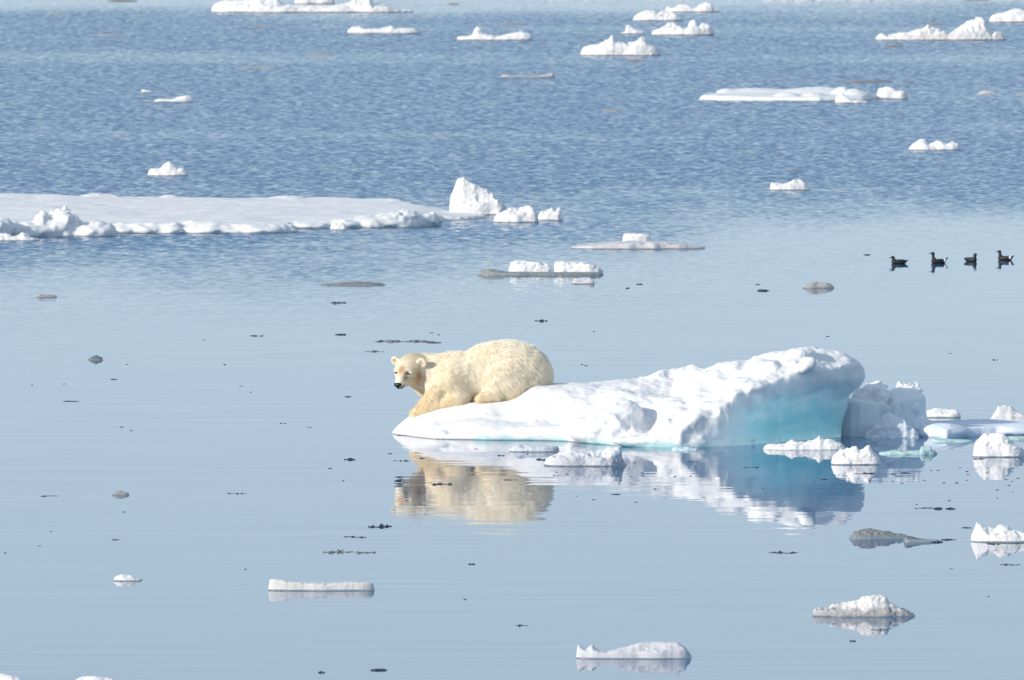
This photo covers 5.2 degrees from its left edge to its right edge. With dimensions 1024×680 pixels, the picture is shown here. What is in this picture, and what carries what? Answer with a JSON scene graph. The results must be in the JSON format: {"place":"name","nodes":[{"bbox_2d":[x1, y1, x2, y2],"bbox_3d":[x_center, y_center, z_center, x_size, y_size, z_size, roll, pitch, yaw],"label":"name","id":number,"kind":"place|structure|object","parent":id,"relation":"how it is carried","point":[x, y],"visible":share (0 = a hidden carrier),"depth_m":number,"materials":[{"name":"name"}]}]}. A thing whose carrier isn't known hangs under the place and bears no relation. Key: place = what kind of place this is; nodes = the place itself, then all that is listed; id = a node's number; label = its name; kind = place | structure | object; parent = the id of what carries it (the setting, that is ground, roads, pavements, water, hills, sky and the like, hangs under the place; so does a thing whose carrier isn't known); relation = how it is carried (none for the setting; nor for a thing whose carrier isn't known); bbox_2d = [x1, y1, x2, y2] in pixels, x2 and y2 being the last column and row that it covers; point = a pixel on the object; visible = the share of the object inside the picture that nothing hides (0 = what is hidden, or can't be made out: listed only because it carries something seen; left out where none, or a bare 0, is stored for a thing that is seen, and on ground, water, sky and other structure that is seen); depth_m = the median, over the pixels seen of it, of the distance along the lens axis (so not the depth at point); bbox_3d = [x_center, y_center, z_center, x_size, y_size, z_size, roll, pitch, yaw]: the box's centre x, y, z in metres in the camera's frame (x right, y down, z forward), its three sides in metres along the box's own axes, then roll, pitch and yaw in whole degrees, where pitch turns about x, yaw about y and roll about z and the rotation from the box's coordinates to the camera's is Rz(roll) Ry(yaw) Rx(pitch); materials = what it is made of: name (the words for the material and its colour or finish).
{"place":"outdoors","nodes":[
{"label":"outdoors","id":0,"kind":"place"},
{"bbox_2d":[0,0,1023,679],"bbox_3d":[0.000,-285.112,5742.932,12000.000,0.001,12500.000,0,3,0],"label":"sea","id":1,"kind":"structure","parent":0,"point":[224,512],"depth_m":163.72,"materials":[{"name":"blue liquid"}]},
{"bbox_2d":[0,673,23,679],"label":"ice chunk","id":2,"kind":"object","parent":1,"relation":"on","point":[3,676],"visible":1,"depth_m":100.60,"materials":[{"name":"white ice"}]},
{"bbox_2d":[0,232,39,240],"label":"ice chunk","id":3,"kind":"object","parent":1,"relation":"on","point":[22,236],"visible":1,"depth_m":193.73,"materials":[{"name":"white ice"}]},
{"bbox_2d":[36,294,56,296],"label":"ice floe","id":4,"kind":"object","parent":1,"relation":"on","point":[40,295],"visible":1,"depth_m":173.47,"materials":[{"name":"white ice"}]},
{"bbox_2d":[76,676,114,679],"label":"ice chunk","id":5,"kind":"object","parent":1,"relation":"on","point":[92,678],"visible":1,"depth_m":100.96,"materials":[{"name":"white ice"}]},
{"bbox_2d":[88,355,102,359],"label":"ice chunk","id":6,"kind":"object","parent":1,"relation":"on","point":[95,357],"visible":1,"depth_m":155.44,"materials":[{"name":"grey ice"}]},
{"bbox_2d":[93,34,121,35],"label":"ice plate","id":7,"kind":"object","parent":1,"relation":"on","point":[106,35],"visible":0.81,"depth_m":337.31,"materials":[{"name":"grey ice"}]},
{"bbox_2d":[112,491,128,494],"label":"ice chunk","id":8,"kind":"object","parent":1,"relation":"on","point":[120,493],"visible":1,"depth_m":126.90,"materials":[{"name":"grey ice"}]},
{"bbox_2d":[107,0,136,1],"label":"ice plate","id":9,"kind":"object","parent":1,"relation":"on","point":[121,1],"visible":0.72,"depth_m":384.96,"materials":[{"name":"white ice"}]},
{"bbox_2d":[114,574,140,580],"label":"ice chunk","id":10,"kind":"object","parent":1,"relation":"on","point":[122,577],"visible":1,"depth_m":113.63,"materials":[{"name":"white ice"}]},
{"bbox_2d":[140,89,153,92],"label":"ice chunk","id":11,"kind":"object","parent":1,"relation":"on","point":[145,91],"visible":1,"depth_m":279.87,"materials":[{"name":"white ice"}]},
{"bbox_2d":[140,95,192,101],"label":"ice chunk","id":12,"kind":"object","parent":1,"relation":"on","point":[186,98],"visible":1,"depth_m":271.97,"materials":[{"name":"white ice"}]},
{"bbox_2d":[147,161,187,175],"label":"ice chunk","id":13,"kind":"object","parent":1,"relation":"on","point":[168,168],"visible":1,"depth_m":223.92,"materials":[{"name":"white ice"}]},
{"bbox_2d":[0,193,486,237],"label":"ice floe","id":14,"kind":"object","parent":1,"relation":"on","point":[86,215],"visible":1,"depth_m":201.42,"materials":[{"name":"white ice"}]},
{"bbox_2d":[240,66,277,67],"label":"ice plate","id":15,"kind":"object","parent":1,"relation":"on","point":[258,67],"visible":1,"depth_m":302.11,"materials":[{"name":"grey ice"}]},
{"bbox_2d":[211,0,412,12],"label":"ice floe","id":16,"kind":"object","parent":1,"relation":"on","point":[279,6],"visible":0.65,"depth_m":368.01,"materials":[{"name":"white ice"}]},
{"bbox_2d":[294,0,334,3],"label":"ice chunk","id":17,"kind":"object","parent":1,"relation":"on","point":[314,2],"visible":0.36,"depth_m":380.94,"materials":[{"name":"white ice"}]},
{"bbox_2d":[268,579,373,590],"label":"ice floe","id":18,"kind":"object","parent":1,"relation":"on","point":[278,585],"visible":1,"depth_m":112.31,"materials":[{"name":"white ice"}]},
{"bbox_2d":[323,549,352,552],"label":"ice scrap","id":19,"kind":"object","parent":1,"relation":"on","point":[332,551],"visible":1,"depth_m":117.77,"materials":[{"name":"grey ice"}]},
{"bbox_2d":[330,222,346,229],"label":"ice chunk","id":20,"kind":"object","parent":1,"relation":"on","point":[338,226],"visible":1,"depth_m":198.25,"materials":[{"name":"white ice"}]},
{"bbox_2d":[320,282,384,285],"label":"ice floe","id":21,"kind":"object","parent":1,"relation":"on","point":[354,284],"visible":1,"depth_m":177.38,"materials":[{"name":"grey ice"}]},
{"bbox_2d":[370,668,386,670],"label":"ice scrap","id":22,"kind":"object","parent":1,"relation":"on","point":[382,669],"visible":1,"depth_m":102.47,"materials":[{"name":"grey ice"}]},
{"bbox_2d":[368,523,391,527],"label":"ice scrap","id":23,"kind":"object","parent":1,"relation":"on","point":[383,525],"visible":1,"depth_m":121.63,"materials":[{"name":"grey ice"}]},
{"bbox_2d":[347,26,420,33],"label":"ice floe","id":24,"kind":"object","parent":1,"relation":"on","point":[362,30],"visible":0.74,"depth_m":339.84,"materials":[{"name":"white ice"}]},
{"bbox_2d":[374,340,434,341],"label":"ice scrap","id":25,"kind":"object","parent":1,"relation":"on","point":[403,341],"visible":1,"depth_m":160.29,"materials":[{"name":"grey ice"}]},
{"bbox_2d":[450,177,505,214],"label":"ice block","id":26,"kind":"object","parent":1,"relation":"on","point":[467,196],"depth_m":204.84,"materials":[{"name":"white ice"}]},
{"bbox_2d":[457,27,532,40],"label":"ice floe","id":27,"kind":"object","parent":1,"relation":"on","point":[478,33],"visible":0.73,"depth_m":331.81,"materials":[{"name":"white ice"}]},
{"bbox_2d":[494,205,538,222],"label":"ice chunk","id":28,"kind":"object","parent":1,"relation":"on","point":[526,214],"visible":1,"depth_m":201.44,"materials":[{"name":"white ice"}]},
{"bbox_2d":[499,73,554,77],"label":"ice floe","id":29,"kind":"object","parent":1,"relation":"on","point":[550,75],"visible":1,"depth_m":292.93,"materials":[{"name":"white ice"}]},
{"bbox_2d":[509,444,558,451],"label":"ice chunk","id":30,"kind":"object","parent":1,"relation":"on","point":[531,448],"visible":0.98,"depth_m":134.79,"materials":[{"name":"white ice"}]},
{"bbox_2d":[477,269,603,275],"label":"ice floe","id":31,"kind":"object","parent":1,"relation":"on","point":[490,272],"visible":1,"depth_m":180.72,"materials":[{"name":"grey ice"}]},
{"bbox_2d":[509,260,553,271],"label":"ice block","id":32,"kind":"object","parent":31,"relation":"on","point":[523,266],"depth_m":181.71,"materials":[{"name":"white ice"}]},
{"bbox_2d":[553,261,602,272],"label":"ice block","id":33,"kind":"object","parent":31,"relation":"on","point":[562,266],"depth_m":181.72,"materials":[{"name":"white ice"}]},
{"bbox_2d":[538,207,562,220],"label":"ice chunk","id":34,"kind":"object","parent":1,"relation":"on","point":[550,214],"visible":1,"depth_m":202.31,"materials":[{"name":"white ice"}]},
{"bbox_2d":[572,279,594,283],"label":"ice chunk","id":35,"kind":"object","parent":1,"relation":"on","point":[589,281],"visible":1,"depth_m":177.87,"materials":[{"name":"white ice"}]},
{"bbox_2d":[544,446,626,466],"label":"ice chunk","id":36,"kind":"object","parent":1,"relation":"on","point":[609,456],"visible":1,"depth_m":132.08,"materials":[{"name":"white ice"}]},
{"bbox_2d":[602,110,620,111],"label":"ice plate","id":37,"kind":"object","parent":1,"relation":"on","point":[611,111],"visible":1,"depth_m":264.84,"materials":[{"name":"grey ice"}]},
{"bbox_2d":[581,35,661,55],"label":"ice floe","id":38,"kind":"object","parent":1,"relation":"on","point":[611,46],"visible":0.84,"depth_m":314.61,"materials":[{"name":"white ice"}]},
{"bbox_2d":[392,347,864,446],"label":"ice floe","id":39,"kind":"object","parent":1,"relation":"on","point":[800,393],"visible":0.99,"depth_m":137.08,"materials":[{"name":"white ice"}]},
{"bbox_2d":[391,338,554,417],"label":"polar bear","id":40,"kind":"object","parent":39,"relation":"on","point":[495,371],"visible":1,"depth_m":138.18},
{"bbox_2d":[620,25,643,33],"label":"ice chunk","id":41,"kind":"object","parent":1,"relation":"on","point":[630,29],"visible":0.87,"depth_m":339.18,"materials":[{"name":"white ice"}]},
{"bbox_2d":[576,642,691,658],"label":"ice floe","id":42,"kind":"object","parent":1,"relation":"on","point":[658,650],"visible":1,"depth_m":103.82,"materials":[{"name":"white ice"}]},
{"bbox_2d":[570,240,704,248],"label":"ice floe","id":43,"kind":"object","parent":1,"relation":"on","point":[632,244],"visible":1,"depth_m":190.55,"materials":[{"name":"white ice"}]},
{"bbox_2d":[622,233,650,240],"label":"ice block","id":44,"kind":"object","parent":43,"relation":"on","point":[636,237],"depth_m":192.08,"materials":[{"name":"white ice"}]},
{"bbox_2d":[633,10,682,20],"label":"ice chunk","id":45,"kind":"object","parent":1,"relation":"on","point":[650,15],"visible":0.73,"depth_m":356.44,"materials":[{"name":"white ice"}]},
{"bbox_2d":[651,20,713,34],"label":"ice chunk","id":46,"kind":"object","parent":1,"relation":"on","point":[692,28],"visible":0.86,"depth_m":337.98,"materials":[{"name":"white ice"}]},
{"bbox_2d":[672,447,697,450],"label":"ice chunk","id":47,"kind":"object","parent":1,"relation":"on","point":[684,449],"visible":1,"depth_m":135.08,"materials":[{"name":"ice"}]},
{"bbox_2d":[665,2,718,11],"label":"ice floe","id":48,"kind":"object","parent":1,"relation":"on","point":[706,7],"visible":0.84,"depth_m":368.66,"materials":[{"name":"white ice"}]},
{"bbox_2d":[699,87,874,101],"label":"ice floe","id":49,"kind":"object","parent":1,"relation":"on","point":[816,94],"visible":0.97,"depth_m":273.50,"materials":[{"name":"white ice"}]},
{"bbox_2d":[770,179,809,190],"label":"ice chunk","id":50,"kind":"object","parent":1,"relation":"on","point":[796,184],"visible":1,"depth_m":216.47,"materials":[{"name":"white ice"}]},
{"bbox_2d":[763,436,845,449],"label":"ice floe","id":51,"kind":"object","parent":1,"relation":"on","point":[819,443],"visible":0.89,"depth_m":135.20,"materials":[{"name":"white ice"}]},
{"bbox_2d":[802,281,833,287],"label":"ice chunk","id":52,"kind":"object","parent":1,"relation":"on","point":[815,284],"visible":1,"depth_m":176.50,"materials":[{"name":"white ice"}]},
{"bbox_2d":[835,93,868,102],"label":"ice chunk","id":53,"kind":"object","parent":1,"relation":"on","point":[841,98],"visible":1,"depth_m":271.16,"materials":[{"name":"white ice"}]},
{"bbox_2d":[831,445,880,464],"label":"ice chunk","id":54,"kind":"object","parent":1,"relation":"on","point":[855,455],"visible":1,"depth_m":132.34,"materials":[{"name":"white ice"}]},
{"bbox_2d":[812,595,914,616],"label":"ice floe","id":55,"kind":"object","parent":1,"relation":"on","point":[874,606],"visible":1,"depth_m":108.91,"materials":[{"name":"white ice"}]},
{"bbox_2d":[842,80,890,81],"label":"ice plate","id":56,"kind":"object","parent":1,"relation":"on","point":[865,81],"visible":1,"depth_m":288.77,"materials":[{"name":"grey ice"}]},
{"bbox_2d":[849,528,905,538],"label":"ice floe","id":57,"kind":"object","parent":1,"relation":"on","point":[868,533],"visible":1,"depth_m":119.76,"materials":[{"name":"grey ice"}]},
{"bbox_2d":[842,381,932,435],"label":"ice block","id":58,"kind":"object","parent":1,"relation":"on","point":[870,405],"depth_m":138.27,"materials":[{"name":"blue ice"}]},
{"bbox_2d":[864,412,918,437],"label":"ice chunk","id":59,"kind":"object","parent":1,"relation":"on","point":[889,425],"visible":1,"depth_m":137.57,"materials":[{"name":"white ice"}]},
{"bbox_2d":[876,86,907,98],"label":"ice chunk","id":60,"kind":"object","parent":1,"relation":"on","point":[886,92],"visible":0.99,"depth_m":274.42,"materials":[{"name":"white ice"}]},
{"bbox_2d":[884,45,902,46],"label":"ice plate","id":61,"kind":"object","parent":1,"relation":"on","point":[893,46],"visible":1,"depth_m":324.13,"materials":[{"name":"grey ice"}]},
{"bbox_2d":[889,256,908,263],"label":"seabird","id":62,"kind":"object","parent":1,"relation":"on","point":[898,261],"visible":1,"depth_m":185.01,"materials":[{"name":"black"}]},
{"bbox_2d":[879,446,936,454],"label":"ice chunk","id":63,"kind":"object","parent":1,"relation":"on","point":[924,450],"visible":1,"depth_m":134.31,"materials":[{"name":"teal ice"}]},
{"bbox_2d":[903,536,940,541],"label":"ice floe","id":64,"kind":"object","parent":1,"relation":"on","point":[909,539],"visible":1,"depth_m":119.28,"materials":[{"name":"grey ice"}]},
{"bbox_2d":[909,139,959,150],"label":"ice chunk","id":65,"kind":"object","parent":1,"relation":"on","point":[921,145],"visible":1,"depth_m":238.55,"materials":[{"name":"white ice"}]},
{"bbox_2d":[926,22,943,24],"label":"ice plate","id":66,"kind":"object","parent":1,"relation":"on","point":[933,23],"visible":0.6,"depth_m":351.58,"materials":[{"name":"white ice"}]},
{"bbox_2d":[929,252,947,262],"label":"seabird","id":67,"kind":"object","parent":1,"relation":"on","point":[934,260],"visible":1,"depth_m":185.20,"materials":[{"name":"black"}]},
{"bbox_2d":[875,17,1005,40],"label":"ice floe","id":68,"kind":"object","parent":1,"relation":"on","point":[977,28],"visible":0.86,"depth_m":331.84,"materials":[{"name":"white ice"}]},
{"bbox_2d":[926,408,960,417],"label":"ice chunk","id":69,"kind":"object","parent":1,"relation":"on","point":[941,413],"visible":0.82,"depth_m":141.81,"materials":[{"name":"white ice"}]},
{"bbox_2d":[932,438,972,441],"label":"ice chunk","id":70,"kind":"object","parent":1,"relation":"on","point":[948,440],"visible":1,"depth_m":136.82,"materials":[{"name":"teal ice"}]},
{"bbox_2d":[964,253,976,261],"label":"seabird","id":71,"kind":"object","parent":1,"relation":"on","point":[971,259],"visible":1,"depth_m":185.73,"materials":[{"name":"black"}]},
{"bbox_2d":[918,419,1023,437],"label":"ice floe","id":72,"kind":"object","parent":1,"relation":"on","point":[957,428],"visible":0.94,"depth_m":138.00,"materials":[{"name":"white ice"}]},
{"bbox_2d":[978,91,995,93],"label":"ice plate","id":73,"kind":"object","parent":1,"relation":"on","point":[986,92],"visible":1,"depth_m":279.01,"materials":[{"name":"white ice"}]},
{"bbox_2d":[971,522,1023,541],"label":"ice chunk","id":74,"kind":"object","parent":1,"relation":"on","point":[998,533],"visible":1,"depth_m":119.29,"materials":[{"name":"white ice"}]},
{"bbox_2d":[973,432,1023,456],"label":"ice chunk","id":75,"kind":"object","parent":1,"relation":"on","point":[996,444],"visible":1,"depth_m":133.81,"materials":[{"name":"white ice"}]},
{"bbox_2d":[986,542,1023,543],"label":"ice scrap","id":76,"kind":"object","parent":1,"relation":"on","point":[1002,543],"visible":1,"depth_m":119.02,"materials":[{"name":"grey ice"}]},
{"bbox_2d":[996,250,1014,259],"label":"seabird","id":77,"kind":"object","parent":1,"relation":"on","point":[1001,256],"visible":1,"depth_m":186.33,"materials":[{"name":"black"}]},
{"bbox_2d":[989,8,1023,22],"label":"ice floe","id":78,"kind":"object","parent":1,"relation":"on","point":[1014,15],"visible":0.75,"depth_m":354.33,"materials":[{"name":"white ice"}]},
{"bbox_2d":[991,405,1023,419],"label":"ice chunk","id":79,"kind":"object","parent":1,"relation":"on","point":[1004,412],"visible":0.59,"depth_m":140.83,"materials":[{"name":"white ice"}]},
{"bbox_2d":[1007,436,1023,439],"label":"ice chunk","id":80,"kind":"object","parent":1,"relation":"on","point":[1016,437],"visible":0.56,"depth_m":137.23,"materials":[{"name":"teal ice"}]},
{"bbox_2d":[768,550,797,553],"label":"ice scrap","id":81,"kind":"object","parent":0,"point":[779,551],"visible":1,"depth_m":117.68,"materials":[{"name":"grey ice"}]}
]}

